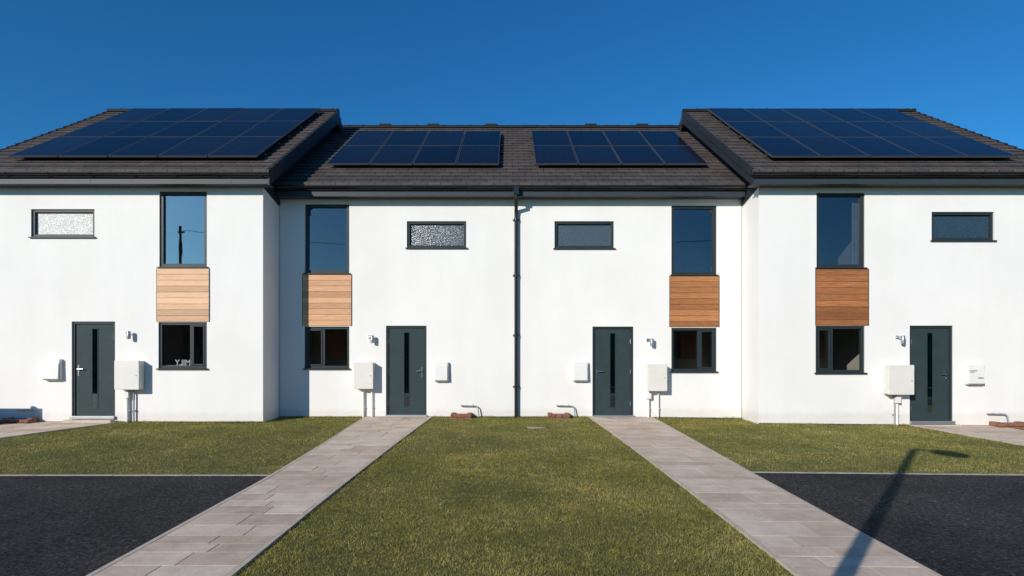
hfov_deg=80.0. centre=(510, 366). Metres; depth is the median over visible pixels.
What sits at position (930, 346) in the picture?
door
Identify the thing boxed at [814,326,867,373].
window
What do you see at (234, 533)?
path
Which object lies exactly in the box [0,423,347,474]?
lawn
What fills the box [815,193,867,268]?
window
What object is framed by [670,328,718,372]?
window
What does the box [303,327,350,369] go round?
window
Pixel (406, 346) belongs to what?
door
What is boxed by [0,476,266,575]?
driveway
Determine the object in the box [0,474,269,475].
kerb
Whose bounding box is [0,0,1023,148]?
sky
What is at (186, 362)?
ornament letters
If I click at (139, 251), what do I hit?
house
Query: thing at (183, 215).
window
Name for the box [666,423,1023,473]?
lawn
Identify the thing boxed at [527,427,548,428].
inspection cover
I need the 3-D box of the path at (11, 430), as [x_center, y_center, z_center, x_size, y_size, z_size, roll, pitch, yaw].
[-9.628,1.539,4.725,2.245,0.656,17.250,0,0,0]
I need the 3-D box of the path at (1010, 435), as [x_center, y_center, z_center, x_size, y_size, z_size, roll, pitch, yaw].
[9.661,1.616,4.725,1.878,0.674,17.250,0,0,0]
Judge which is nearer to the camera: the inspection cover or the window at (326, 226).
the inspection cover
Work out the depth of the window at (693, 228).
14.39 m
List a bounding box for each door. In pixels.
[63,322,115,422]
[385,326,426,416]
[592,327,633,416]
[909,326,961,425]
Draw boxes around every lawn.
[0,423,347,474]
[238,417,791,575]
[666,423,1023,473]
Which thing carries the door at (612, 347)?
in the house at (625, 270)
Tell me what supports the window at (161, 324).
in the house at (139, 251)
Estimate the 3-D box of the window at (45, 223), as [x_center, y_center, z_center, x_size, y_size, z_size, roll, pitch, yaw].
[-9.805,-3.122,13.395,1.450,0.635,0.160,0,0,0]
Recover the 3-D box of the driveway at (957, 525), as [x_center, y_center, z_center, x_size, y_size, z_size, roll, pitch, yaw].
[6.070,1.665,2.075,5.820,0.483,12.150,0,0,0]
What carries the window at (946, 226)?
in the house at (882, 265)
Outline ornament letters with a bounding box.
[175,360,189,364]
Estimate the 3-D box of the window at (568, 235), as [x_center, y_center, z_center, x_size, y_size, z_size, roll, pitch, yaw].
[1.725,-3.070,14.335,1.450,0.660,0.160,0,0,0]
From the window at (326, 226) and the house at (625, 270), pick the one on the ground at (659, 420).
the house at (625, 270)
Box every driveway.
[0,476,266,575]
[755,473,1023,575]
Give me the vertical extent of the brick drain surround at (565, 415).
0.145 m
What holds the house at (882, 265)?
on the ground at (659, 420)
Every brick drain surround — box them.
[0,417,38,424]
[450,412,471,418]
[548,412,569,418]
[989,421,1023,428]
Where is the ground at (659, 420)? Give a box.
[275,418,1023,429]
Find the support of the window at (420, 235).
in the house at (395, 270)
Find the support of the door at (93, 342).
in the house at (139, 251)
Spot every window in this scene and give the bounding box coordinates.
[28,210,95,237]
[156,322,207,369]
[157,192,207,267]
[303,205,350,273]
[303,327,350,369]
[405,222,466,248]
[553,222,614,248]
[670,206,718,275]
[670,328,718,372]
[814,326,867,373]
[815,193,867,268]
[930,212,996,241]
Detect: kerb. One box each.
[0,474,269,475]
[751,471,1023,475]
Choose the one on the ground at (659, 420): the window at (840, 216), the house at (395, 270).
the house at (395, 270)
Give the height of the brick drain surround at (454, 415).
0.145 m
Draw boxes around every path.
[0,422,116,438]
[86,417,431,575]
[589,417,941,575]
[916,425,1023,445]
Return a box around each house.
[0,108,342,422]
[274,123,510,417]
[511,123,747,418]
[678,108,1023,426]
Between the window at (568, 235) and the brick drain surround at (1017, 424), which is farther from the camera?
the window at (568, 235)
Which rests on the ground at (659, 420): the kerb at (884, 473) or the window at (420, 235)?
the kerb at (884, 473)
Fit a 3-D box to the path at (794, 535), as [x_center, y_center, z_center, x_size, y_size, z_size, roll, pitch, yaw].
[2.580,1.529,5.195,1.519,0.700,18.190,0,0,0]

